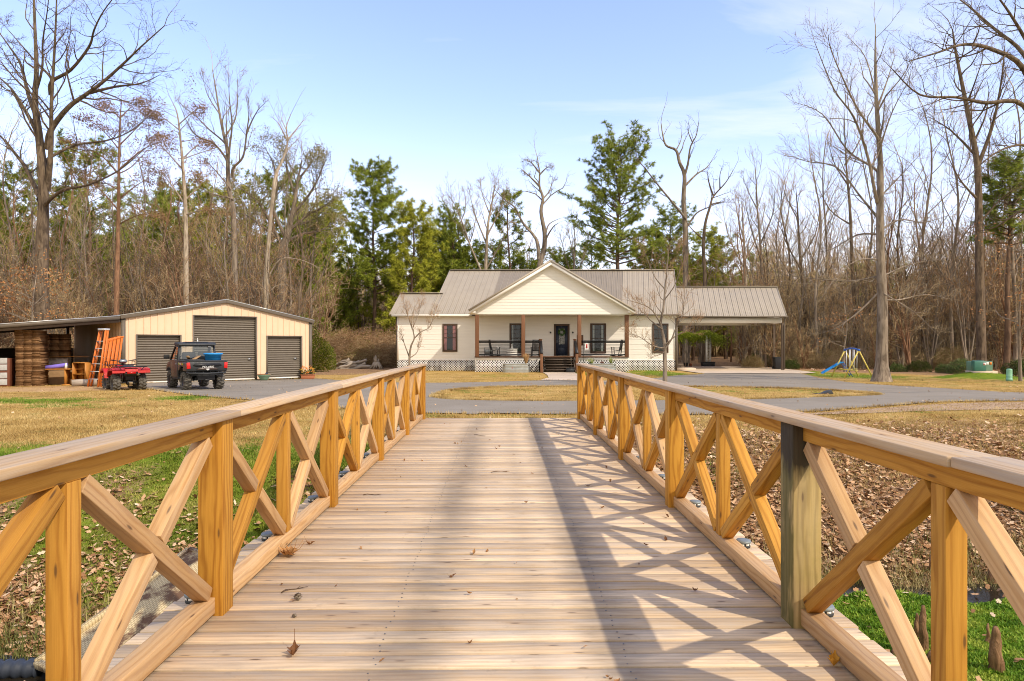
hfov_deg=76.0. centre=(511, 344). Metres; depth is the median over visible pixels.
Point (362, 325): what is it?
sapling
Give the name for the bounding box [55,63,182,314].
cypress tree
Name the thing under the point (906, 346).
sapling
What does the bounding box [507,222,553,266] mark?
woodland tree
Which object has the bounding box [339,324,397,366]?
bramble bush
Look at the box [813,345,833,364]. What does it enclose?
bramble bush
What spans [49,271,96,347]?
sapling
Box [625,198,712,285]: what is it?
pine tree
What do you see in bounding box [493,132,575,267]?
twisted tree
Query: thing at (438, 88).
sky
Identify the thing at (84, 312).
sapling
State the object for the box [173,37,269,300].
forked tree
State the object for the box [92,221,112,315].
woodland tree
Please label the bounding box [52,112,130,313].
woodland tree
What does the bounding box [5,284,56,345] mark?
sapling
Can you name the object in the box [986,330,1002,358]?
sapling
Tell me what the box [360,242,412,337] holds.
pine tree
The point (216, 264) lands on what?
woodland tree
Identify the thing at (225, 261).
woodland tree
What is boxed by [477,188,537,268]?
pine tree
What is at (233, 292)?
sapling
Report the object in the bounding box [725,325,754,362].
sapling
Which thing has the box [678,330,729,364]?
vine arbor
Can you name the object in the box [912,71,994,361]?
woodland tree
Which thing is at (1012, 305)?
sapling
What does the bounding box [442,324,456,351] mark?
window
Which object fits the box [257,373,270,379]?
glazed pot
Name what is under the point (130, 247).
pine tree
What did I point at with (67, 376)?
workbench
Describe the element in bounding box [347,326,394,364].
bramble bush
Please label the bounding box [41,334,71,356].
stack
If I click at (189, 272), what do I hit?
woodland tree
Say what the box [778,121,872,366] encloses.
woodland tree
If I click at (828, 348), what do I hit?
sapling
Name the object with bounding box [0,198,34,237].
pine tree
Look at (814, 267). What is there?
woodland tree
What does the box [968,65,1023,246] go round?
woodland tree
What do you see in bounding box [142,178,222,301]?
woodland tree
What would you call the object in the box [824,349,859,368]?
bramble bush
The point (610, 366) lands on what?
stock tank
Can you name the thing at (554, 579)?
timber bridge
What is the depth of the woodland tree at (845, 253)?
65.08 m
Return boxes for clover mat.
[833,588,1023,680]
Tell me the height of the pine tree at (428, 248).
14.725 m
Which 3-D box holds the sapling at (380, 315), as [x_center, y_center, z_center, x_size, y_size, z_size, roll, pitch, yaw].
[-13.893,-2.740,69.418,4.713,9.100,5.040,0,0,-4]
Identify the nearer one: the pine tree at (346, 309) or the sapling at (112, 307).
the sapling at (112, 307)
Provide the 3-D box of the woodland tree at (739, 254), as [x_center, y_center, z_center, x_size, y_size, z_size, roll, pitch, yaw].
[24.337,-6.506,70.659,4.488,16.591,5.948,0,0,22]
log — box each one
[338,362,355,368]
[340,364,356,368]
[345,359,366,364]
[346,365,370,368]
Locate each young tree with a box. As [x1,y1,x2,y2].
[387,289,439,364]
[615,231,707,381]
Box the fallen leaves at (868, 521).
[630,414,1023,587]
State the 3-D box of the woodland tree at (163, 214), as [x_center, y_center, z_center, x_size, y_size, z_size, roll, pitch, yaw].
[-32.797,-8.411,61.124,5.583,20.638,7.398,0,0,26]
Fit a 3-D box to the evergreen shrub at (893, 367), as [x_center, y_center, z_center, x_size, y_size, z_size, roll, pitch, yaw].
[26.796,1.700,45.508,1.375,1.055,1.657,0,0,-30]
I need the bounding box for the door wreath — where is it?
[558,328,565,335]
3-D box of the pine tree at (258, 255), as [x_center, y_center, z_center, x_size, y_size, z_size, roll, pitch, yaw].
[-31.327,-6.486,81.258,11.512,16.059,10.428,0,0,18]
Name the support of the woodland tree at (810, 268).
on the ground at (442, 376)
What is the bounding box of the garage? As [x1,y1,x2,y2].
[0,299,314,382]
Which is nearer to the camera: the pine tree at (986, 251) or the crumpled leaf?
the crumpled leaf
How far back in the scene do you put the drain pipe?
5.29 m
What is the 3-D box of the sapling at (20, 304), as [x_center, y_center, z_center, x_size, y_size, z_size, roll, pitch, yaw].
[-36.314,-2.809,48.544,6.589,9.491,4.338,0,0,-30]
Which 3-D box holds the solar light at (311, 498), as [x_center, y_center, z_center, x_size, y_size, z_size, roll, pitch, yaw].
[-1.895,1.472,6.261,0.109,0.055,0.110,0,0,35]
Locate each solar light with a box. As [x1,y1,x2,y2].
[184,594,192,603]
[261,531,272,540]
[308,495,317,502]
[339,471,348,476]
[689,500,700,507]
[736,538,750,548]
[824,604,834,616]
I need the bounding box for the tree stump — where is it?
[369,355,383,368]
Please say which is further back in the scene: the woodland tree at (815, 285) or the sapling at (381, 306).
the sapling at (381, 306)
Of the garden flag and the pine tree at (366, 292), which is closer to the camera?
the garden flag
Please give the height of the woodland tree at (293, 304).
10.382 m
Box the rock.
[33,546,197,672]
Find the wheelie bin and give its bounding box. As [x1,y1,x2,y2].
[772,357,780,368]
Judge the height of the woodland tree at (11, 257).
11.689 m
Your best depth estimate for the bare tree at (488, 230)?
63.33 m
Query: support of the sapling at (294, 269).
on the ground at (442, 376)
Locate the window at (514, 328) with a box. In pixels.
[509,323,520,352]
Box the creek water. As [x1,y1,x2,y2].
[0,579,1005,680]
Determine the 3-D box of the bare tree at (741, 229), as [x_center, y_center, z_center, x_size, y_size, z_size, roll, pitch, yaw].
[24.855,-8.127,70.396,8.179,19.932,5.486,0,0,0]
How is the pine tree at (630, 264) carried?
on the ground at (442, 376)
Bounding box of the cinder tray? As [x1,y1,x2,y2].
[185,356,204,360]
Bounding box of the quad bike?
[100,359,149,390]
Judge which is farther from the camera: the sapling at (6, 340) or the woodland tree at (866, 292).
the woodland tree at (866, 292)
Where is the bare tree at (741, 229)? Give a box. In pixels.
[711,180,771,355]
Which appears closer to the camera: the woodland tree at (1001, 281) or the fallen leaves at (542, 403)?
the fallen leaves at (542, 403)
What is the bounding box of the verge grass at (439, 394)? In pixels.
[146,372,1023,415]
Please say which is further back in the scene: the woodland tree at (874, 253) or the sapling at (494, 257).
the sapling at (494, 257)
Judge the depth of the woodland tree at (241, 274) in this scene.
53.65 m
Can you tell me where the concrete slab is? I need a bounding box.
[682,366,815,372]
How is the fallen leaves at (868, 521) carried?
on the ground at (442, 376)
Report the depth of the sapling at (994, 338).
49.85 m
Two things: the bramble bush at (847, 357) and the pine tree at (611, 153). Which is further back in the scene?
the pine tree at (611, 153)
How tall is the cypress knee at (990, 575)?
0.424 m
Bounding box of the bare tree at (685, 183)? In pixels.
[628,93,728,363]
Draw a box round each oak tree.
[0,0,196,344]
[870,0,1023,235]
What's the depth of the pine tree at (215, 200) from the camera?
67.15 m
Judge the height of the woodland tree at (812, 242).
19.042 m
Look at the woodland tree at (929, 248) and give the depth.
73.65 m
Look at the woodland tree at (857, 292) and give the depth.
52.61 m
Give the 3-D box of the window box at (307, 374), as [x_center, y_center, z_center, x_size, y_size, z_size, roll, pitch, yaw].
[-10.678,1.417,34.303,0.864,0.719,0.449,0,0,-20]
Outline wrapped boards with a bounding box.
[48,357,70,367]
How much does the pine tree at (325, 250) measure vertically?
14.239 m
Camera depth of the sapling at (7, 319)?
54.05 m
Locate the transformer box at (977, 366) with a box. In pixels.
[965,360,997,373]
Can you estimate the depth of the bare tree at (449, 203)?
68.36 m
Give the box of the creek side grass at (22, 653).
[0,499,1023,660]
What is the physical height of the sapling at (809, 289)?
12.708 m
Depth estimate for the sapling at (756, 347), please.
55.08 m
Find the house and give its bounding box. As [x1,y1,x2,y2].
[389,260,787,372]
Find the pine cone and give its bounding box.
[294,593,301,599]
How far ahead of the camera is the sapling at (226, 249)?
54.30 m
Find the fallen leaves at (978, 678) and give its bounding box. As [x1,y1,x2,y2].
[844,590,1023,680]
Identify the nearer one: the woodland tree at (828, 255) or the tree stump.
the tree stump
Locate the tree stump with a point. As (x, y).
(376, 363)
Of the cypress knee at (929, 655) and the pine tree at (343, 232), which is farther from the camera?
the pine tree at (343, 232)
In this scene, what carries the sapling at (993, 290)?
on the ground at (442, 376)
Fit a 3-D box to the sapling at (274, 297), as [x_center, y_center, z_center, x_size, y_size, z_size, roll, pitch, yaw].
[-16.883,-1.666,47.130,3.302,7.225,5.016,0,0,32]
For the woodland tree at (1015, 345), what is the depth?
47.93 m
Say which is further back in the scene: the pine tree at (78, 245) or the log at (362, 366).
the pine tree at (78, 245)
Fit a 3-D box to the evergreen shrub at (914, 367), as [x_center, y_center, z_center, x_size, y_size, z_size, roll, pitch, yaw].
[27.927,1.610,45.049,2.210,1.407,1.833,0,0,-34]
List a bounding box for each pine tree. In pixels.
[0,158,59,318]
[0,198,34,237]
[1,228,59,317]
[8,242,83,331]
[18,127,157,316]
[49,179,111,330]
[50,219,104,287]
[76,234,150,306]
[82,222,158,261]
[96,238,152,314]
[113,199,162,280]
[115,184,183,273]
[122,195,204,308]
[138,176,201,246]
[153,221,201,279]
[176,177,230,247]
[183,160,273,298]
[188,207,240,291]
[225,165,307,304]
[229,234,278,300]
[272,236,330,330]
[274,188,355,314]
[276,182,355,329]
[276,212,341,336]
[304,260,362,333]
[324,261,371,339]
[331,156,418,334]
[338,255,379,335]
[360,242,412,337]
[376,197,449,334]
[407,250,446,291]
[417,227,448,290]
[417,228,468,290]
[424,200,482,291]
[441,242,491,286]
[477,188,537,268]
[481,241,517,268]
[504,251,543,268]
[540,245,568,266]
[549,247,583,268]
[558,119,669,268]
[563,236,615,268]
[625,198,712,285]
[626,236,668,268]
[645,229,681,331]
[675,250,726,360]
[681,221,741,358]
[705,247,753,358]
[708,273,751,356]
[740,247,784,288]
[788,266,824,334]
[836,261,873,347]
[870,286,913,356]
[964,146,1023,368]
[966,232,1023,276]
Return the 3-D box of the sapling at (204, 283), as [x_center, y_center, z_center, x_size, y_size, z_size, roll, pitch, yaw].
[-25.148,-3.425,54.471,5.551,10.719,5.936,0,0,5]
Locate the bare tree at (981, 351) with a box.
[906,1,1023,360]
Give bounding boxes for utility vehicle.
[163,338,227,389]
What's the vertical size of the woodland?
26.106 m
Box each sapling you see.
[0,207,58,334]
[0,210,62,346]
[0,229,85,338]
[0,249,69,347]
[0,262,66,347]
[0,272,33,347]
[0,274,31,345]
[0,274,59,342]
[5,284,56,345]
[8,203,104,330]
[49,255,108,332]
[49,270,108,343]
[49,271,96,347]
[50,280,102,346]
[51,244,112,329]
[51,249,100,316]
[51,277,99,333]
[52,263,124,316]
[53,243,153,316]
[69,302,93,333]
[75,240,144,314]
[79,288,111,316]
[91,199,192,310]
[95,270,153,313]
[97,226,174,312]
[109,273,170,311]
[116,263,196,312]
[129,205,249,304]
[132,230,216,306]
[133,239,211,305]
[135,238,192,307]
[140,202,249,302]
[146,274,182,309]
[166,243,248,302]
[167,251,238,304]
[171,199,274,302]
[179,251,263,301]
[202,205,297,309]
[211,265,258,305]
[215,212,313,315]
[234,274,301,315]
[238,252,306,312]
[257,237,331,318]
[260,213,360,317]
[269,260,326,322]
[292,266,342,332]
[297,255,348,369]
[342,250,393,334]
[352,256,407,331]
[352,278,387,331]
[369,293,388,329]
[470,243,512,267]
[630,229,697,285]
[635,225,719,358]
[644,243,701,327]
[679,244,738,362]
[690,325,713,362]
[717,245,796,351]
[719,237,795,366]
[720,213,796,357]
[723,273,779,364]
[725,267,762,364]
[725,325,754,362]
[733,325,763,355]
[748,275,795,355]
[749,245,820,351]
[749,317,788,359]
[765,233,843,348]
[768,248,845,365]
[771,264,825,355]
[775,319,798,353]
[776,292,802,346]
[784,261,845,355]
[787,314,823,368]
[808,237,868,351]
[809,279,851,348]
[811,258,870,348]
[817,262,899,367]
[820,261,876,359]
[826,270,875,350]
[827,313,852,354]
[839,301,876,369]
[859,238,931,349]
[859,251,943,369]
[860,226,968,365]
[861,313,898,362]
[866,297,909,353]
[873,297,919,358]
[888,261,963,358]
[890,223,974,350]
[890,226,967,350]
[892,225,994,367]
[897,204,1015,360]
[903,226,996,354]
[905,234,973,352]
[906,295,932,351]
[907,241,974,352]
[910,286,962,356]
[924,216,1020,358]
[931,247,996,352]
[939,285,999,359]
[941,204,1023,368]
[942,265,989,358]
[944,224,1023,366]
[961,216,1023,346]
[972,276,1012,358]
[973,295,1023,368]
[984,249,1023,356]
[986,262,1023,359]
[986,290,1023,359]
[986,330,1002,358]
[1003,230,1023,275]
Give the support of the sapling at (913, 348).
on the ground at (442, 376)
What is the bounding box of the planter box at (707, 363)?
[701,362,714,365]
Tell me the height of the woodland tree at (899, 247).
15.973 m
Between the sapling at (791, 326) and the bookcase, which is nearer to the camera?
the bookcase
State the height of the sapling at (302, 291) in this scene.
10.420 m
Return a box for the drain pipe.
[0,658,40,678]
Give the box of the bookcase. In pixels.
[72,362,90,379]
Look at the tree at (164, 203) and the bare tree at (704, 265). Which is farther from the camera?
the tree at (164, 203)
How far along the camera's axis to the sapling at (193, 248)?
58.77 m
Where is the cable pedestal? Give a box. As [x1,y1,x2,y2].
[1005,369,1012,380]
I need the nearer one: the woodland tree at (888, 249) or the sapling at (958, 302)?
the woodland tree at (888, 249)
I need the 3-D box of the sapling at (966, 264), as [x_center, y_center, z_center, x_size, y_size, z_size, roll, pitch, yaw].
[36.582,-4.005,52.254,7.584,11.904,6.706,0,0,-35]
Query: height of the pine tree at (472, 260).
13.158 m
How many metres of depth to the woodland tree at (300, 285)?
47.38 m
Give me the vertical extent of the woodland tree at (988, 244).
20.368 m
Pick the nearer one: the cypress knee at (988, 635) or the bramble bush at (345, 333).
the cypress knee at (988, 635)
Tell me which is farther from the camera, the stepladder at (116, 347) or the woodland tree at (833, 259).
the woodland tree at (833, 259)
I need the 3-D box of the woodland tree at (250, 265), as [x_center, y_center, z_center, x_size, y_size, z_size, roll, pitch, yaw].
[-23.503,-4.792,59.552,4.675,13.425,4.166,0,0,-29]
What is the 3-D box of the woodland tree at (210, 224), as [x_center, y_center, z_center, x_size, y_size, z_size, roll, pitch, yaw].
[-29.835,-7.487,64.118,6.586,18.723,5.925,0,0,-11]
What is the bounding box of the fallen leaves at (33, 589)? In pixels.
[0,448,347,656]
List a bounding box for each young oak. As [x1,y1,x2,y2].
[0,245,76,344]
[817,292,875,371]
[965,203,1023,380]
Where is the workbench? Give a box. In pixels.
[45,368,82,384]
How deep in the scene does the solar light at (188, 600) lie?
3.79 m
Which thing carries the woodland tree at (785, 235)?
on the ground at (442, 376)
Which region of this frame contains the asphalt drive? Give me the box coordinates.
[146,373,1023,413]
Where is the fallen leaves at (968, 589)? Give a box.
[853,581,1004,596]
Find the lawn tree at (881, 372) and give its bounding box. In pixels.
[766,0,967,381]
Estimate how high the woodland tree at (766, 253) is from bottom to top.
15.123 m
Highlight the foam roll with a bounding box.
[45,363,67,368]
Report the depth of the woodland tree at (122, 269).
51.99 m
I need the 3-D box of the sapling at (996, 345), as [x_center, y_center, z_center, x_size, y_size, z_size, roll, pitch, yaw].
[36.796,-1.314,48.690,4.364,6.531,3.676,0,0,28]
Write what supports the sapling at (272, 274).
on the ground at (442, 376)
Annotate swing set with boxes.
[821,348,871,377]
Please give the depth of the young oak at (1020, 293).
31.99 m
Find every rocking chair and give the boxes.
[489,343,501,355]
[531,343,538,355]
[610,343,622,355]
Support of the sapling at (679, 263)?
on the ground at (442, 376)
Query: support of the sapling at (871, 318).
on the ground at (442, 376)
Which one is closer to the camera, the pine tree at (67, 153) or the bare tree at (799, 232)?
the bare tree at (799, 232)
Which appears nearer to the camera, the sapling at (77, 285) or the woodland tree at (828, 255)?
the sapling at (77, 285)
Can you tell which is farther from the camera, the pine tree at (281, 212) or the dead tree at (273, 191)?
the pine tree at (281, 212)
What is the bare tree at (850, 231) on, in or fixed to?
on the ground at (442, 376)
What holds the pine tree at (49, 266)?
on the ground at (442, 376)
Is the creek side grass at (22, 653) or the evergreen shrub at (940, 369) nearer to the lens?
the creek side grass at (22, 653)
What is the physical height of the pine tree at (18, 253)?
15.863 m
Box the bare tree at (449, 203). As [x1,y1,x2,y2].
[431,186,486,267]
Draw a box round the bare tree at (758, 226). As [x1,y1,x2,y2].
[732,144,790,337]
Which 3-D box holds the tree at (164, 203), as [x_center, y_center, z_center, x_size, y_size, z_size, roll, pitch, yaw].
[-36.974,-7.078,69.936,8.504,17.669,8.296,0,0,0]
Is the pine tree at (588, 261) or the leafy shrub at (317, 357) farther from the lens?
the pine tree at (588, 261)
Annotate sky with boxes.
[0,0,1023,291]
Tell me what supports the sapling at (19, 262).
on the ground at (442, 376)
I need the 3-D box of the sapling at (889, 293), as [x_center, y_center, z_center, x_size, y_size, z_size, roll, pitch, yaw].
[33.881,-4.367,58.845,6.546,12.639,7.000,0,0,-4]
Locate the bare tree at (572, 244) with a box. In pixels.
[551,205,595,268]
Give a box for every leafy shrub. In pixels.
[300,308,319,368]
[312,328,334,371]
[318,340,337,369]
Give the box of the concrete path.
[542,372,576,379]
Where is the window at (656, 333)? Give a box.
[652,324,667,352]
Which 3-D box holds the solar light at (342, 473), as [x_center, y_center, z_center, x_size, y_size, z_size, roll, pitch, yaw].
[-1.915,1.472,7.475,0.109,0.055,0.110,0,0,36]
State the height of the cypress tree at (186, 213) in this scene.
21.922 m
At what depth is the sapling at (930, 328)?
52.47 m
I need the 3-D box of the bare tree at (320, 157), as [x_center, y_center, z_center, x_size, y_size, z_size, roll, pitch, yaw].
[-18.923,-7.858,53.464,12.024,19.703,7.308,0,0,0]
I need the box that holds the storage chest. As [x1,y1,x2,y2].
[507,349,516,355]
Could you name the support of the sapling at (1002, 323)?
on the ground at (442, 376)
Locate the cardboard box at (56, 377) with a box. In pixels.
[48,370,71,384]
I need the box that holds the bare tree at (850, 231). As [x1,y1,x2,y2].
[806,71,871,367]
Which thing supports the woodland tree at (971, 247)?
on the ground at (442, 376)
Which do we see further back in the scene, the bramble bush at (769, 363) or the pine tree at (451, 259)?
the pine tree at (451, 259)
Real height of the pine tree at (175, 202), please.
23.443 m
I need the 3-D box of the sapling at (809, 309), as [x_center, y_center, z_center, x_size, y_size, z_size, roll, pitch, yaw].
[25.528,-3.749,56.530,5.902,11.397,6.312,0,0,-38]
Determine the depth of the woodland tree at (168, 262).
48.92 m
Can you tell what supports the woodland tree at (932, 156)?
on the ground at (442, 376)
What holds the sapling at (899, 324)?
on the ground at (442, 376)
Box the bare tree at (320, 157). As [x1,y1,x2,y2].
[216,125,350,310]
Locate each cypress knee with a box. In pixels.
[914,613,918,637]
[918,605,928,650]
[927,650,930,662]
[985,623,990,642]
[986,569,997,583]
[988,626,1004,672]
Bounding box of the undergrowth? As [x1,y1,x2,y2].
[7,324,1023,368]
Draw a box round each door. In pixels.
[136,334,181,382]
[193,315,256,380]
[266,336,301,378]
[554,324,569,355]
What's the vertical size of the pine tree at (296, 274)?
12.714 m
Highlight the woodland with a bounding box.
[26,189,1023,356]
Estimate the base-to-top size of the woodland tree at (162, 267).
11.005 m
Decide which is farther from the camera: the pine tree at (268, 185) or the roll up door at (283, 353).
the pine tree at (268, 185)
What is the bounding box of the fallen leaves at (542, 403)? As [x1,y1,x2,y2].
[11,372,1022,494]
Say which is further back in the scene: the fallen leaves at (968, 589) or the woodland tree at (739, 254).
the woodland tree at (739, 254)
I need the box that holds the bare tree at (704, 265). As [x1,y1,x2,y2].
[680,153,741,361]
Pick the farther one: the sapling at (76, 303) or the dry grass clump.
the sapling at (76, 303)
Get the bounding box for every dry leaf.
[287,629,299,654]
[827,650,839,665]
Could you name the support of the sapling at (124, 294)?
on the ground at (442, 376)
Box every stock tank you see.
[502,363,529,372]
[588,363,615,369]
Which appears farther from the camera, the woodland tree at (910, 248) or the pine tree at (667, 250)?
the pine tree at (667, 250)
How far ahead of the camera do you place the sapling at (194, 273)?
52.05 m
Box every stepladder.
[87,328,109,386]
[97,339,112,385]
[105,338,115,367]
[109,337,119,365]
[112,336,123,367]
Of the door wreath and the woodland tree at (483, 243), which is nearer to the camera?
the door wreath
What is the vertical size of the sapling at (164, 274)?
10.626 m
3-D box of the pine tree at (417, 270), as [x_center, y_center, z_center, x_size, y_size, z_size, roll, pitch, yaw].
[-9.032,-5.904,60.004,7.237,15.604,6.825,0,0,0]
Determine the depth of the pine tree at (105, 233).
81.99 m
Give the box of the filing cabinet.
[0,358,14,386]
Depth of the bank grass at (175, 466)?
7.86 m
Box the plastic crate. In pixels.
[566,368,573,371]
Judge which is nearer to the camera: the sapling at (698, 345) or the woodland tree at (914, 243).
the sapling at (698, 345)
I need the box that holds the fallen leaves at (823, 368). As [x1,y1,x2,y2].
[734,365,999,370]
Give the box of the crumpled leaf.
[278,539,303,554]
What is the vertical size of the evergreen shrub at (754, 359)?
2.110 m
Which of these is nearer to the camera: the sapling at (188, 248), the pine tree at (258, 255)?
the sapling at (188, 248)
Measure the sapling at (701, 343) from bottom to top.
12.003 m
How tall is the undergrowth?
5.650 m
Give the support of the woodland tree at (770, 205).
on the ground at (442, 376)
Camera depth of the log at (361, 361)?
51.17 m
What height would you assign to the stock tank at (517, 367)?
0.610 m
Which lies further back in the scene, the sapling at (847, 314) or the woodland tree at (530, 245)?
the woodland tree at (530, 245)
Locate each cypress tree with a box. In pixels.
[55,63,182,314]
[134,70,247,304]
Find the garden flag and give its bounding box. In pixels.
[583,342,588,362]
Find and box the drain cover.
[814,390,832,393]
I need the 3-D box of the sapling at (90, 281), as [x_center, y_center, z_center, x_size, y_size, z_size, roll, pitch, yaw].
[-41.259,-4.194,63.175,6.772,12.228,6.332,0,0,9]
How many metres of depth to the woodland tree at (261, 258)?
64.39 m
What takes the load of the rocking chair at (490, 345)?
on the house
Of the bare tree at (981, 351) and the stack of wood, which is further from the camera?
the bare tree at (981, 351)
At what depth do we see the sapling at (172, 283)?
52.13 m
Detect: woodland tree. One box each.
[0,95,60,294]
[0,132,81,318]
[0,181,51,306]
[0,223,23,342]
[10,133,109,316]
[26,234,91,314]
[31,187,104,313]
[49,195,98,332]
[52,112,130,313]
[71,200,132,316]
[73,156,153,315]
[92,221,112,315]
[93,202,156,310]
[99,120,181,311]
[104,221,139,313]
[122,214,165,304]
[123,233,148,311]
[136,149,200,305]
[141,231,182,309]
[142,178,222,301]
[144,206,189,306]
[157,145,245,285]
[164,202,205,285]
[164,220,205,303]
[176,171,232,278]
[179,215,230,293]
[192,145,261,298]
[194,243,228,294]
[203,148,283,294]
[207,174,280,302]
[218,233,251,301]
[229,210,263,304]
[238,230,275,302]
[239,137,330,312]
[239,184,290,305]
[250,226,276,301]
[252,210,298,304]
[254,232,306,311]
[267,132,348,325]
[270,177,321,315]
[473,222,494,266]
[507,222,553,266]
[521,235,541,263]
[708,239,736,358]
[712,232,746,361]
[715,181,762,362]
[722,218,757,340]
[728,153,809,351]
[741,210,782,344]
[745,156,809,320]
[760,148,846,357]
[773,104,868,365]
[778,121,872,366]
[782,211,836,366]
[783,239,824,353]
[785,187,840,321]
[794,226,837,319]
[794,243,827,305]
[811,213,845,317]
[820,222,854,301]
[822,208,858,343]
[829,202,864,307]
[829,226,871,301]
[834,245,862,310]
[835,107,937,348]
[837,243,873,367]
[847,162,927,365]
[847,239,875,348]
[852,264,875,325]
[854,214,903,306]
[856,235,875,350]
[861,226,889,345]
[865,218,905,296]
[867,62,990,354]
[867,224,918,308]
[868,133,946,357]
[884,177,958,323]
[894,155,969,346]
[900,201,931,281]
[903,221,953,362]
[907,211,950,291]
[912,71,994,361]
[925,222,963,342]
[937,195,967,289]
[944,33,1023,368]
[948,230,985,308]
[949,154,1023,348]
[950,188,1004,347]
[955,192,1003,354]
[956,103,1023,365]
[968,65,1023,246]
[973,240,1018,361]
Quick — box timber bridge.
[0,363,1023,680]
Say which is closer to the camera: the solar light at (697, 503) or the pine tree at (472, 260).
the solar light at (697, 503)
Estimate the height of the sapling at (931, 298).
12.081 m
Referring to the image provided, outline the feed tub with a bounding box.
[203,353,222,359]
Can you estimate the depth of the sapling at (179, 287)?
46.37 m
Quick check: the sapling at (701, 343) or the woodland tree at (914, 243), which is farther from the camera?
the woodland tree at (914, 243)
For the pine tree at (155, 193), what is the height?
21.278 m
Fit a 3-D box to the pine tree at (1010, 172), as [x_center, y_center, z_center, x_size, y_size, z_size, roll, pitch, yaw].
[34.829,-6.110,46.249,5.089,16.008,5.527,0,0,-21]
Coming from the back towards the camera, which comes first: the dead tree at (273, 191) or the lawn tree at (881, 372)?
the dead tree at (273, 191)
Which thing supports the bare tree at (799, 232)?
on the ground at (442, 376)
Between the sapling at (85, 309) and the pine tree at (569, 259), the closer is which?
the sapling at (85, 309)
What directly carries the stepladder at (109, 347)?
on the ground at (442, 376)
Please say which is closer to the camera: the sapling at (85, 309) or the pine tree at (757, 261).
the sapling at (85, 309)
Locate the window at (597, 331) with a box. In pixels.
[590,323,605,352]
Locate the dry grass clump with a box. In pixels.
[522,353,530,363]
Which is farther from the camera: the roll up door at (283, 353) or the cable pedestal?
the roll up door at (283, 353)
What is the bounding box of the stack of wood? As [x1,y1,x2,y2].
[14,330,48,386]
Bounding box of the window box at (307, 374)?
[300,366,315,378]
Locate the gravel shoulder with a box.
[811,402,1023,413]
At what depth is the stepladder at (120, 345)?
28.22 m
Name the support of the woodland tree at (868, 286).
on the ground at (442, 376)
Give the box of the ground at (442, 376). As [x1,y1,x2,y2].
[0,354,1023,680]
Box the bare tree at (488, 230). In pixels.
[436,162,516,268]
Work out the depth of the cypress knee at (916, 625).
5.59 m
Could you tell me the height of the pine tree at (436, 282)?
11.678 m
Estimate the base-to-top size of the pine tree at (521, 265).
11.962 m
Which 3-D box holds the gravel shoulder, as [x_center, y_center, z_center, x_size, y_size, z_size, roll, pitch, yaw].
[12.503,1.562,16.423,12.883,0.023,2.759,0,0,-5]
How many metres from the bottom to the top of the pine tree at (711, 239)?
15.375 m
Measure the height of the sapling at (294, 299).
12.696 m
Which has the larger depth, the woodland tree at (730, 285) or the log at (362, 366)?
the woodland tree at (730, 285)
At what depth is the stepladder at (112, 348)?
27.46 m
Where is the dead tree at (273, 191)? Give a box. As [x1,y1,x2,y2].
[263,90,328,308]
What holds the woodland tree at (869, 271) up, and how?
on the ground at (442, 376)
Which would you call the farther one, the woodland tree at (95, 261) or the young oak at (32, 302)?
the woodland tree at (95, 261)
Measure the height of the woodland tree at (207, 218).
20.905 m
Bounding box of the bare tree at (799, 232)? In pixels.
[776,169,829,365]
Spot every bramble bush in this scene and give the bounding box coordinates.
[312,329,347,366]
[314,324,339,342]
[322,319,382,364]
[324,333,358,366]
[326,326,360,365]
[336,337,389,364]
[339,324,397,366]
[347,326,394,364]
[353,331,397,367]
[364,327,395,365]
[376,330,397,365]
[738,354,766,367]
[763,350,786,366]
[789,345,823,368]
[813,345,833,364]
[824,346,862,368]
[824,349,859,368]
[859,349,888,367]
[889,356,921,366]
[892,349,926,362]
[933,344,971,369]
[936,346,975,367]
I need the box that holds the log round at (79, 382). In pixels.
[72,379,96,385]
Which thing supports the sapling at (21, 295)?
on the ground at (442, 376)
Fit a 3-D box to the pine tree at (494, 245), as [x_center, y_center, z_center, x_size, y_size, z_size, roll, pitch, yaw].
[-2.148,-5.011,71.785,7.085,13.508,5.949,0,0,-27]
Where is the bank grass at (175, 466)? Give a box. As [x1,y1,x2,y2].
[0,438,369,628]
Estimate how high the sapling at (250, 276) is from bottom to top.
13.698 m
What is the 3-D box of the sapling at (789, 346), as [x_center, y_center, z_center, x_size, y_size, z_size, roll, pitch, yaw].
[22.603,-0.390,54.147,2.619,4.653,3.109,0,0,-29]
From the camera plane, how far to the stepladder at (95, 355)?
26.15 m
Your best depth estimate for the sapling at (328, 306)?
48.81 m
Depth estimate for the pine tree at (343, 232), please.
71.30 m
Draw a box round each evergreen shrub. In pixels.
[746,350,771,365]
[785,358,799,368]
[889,362,909,371]
[905,358,932,371]
[934,362,947,372]
[943,356,977,373]
[997,359,1023,375]
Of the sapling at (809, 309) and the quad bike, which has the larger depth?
the sapling at (809, 309)

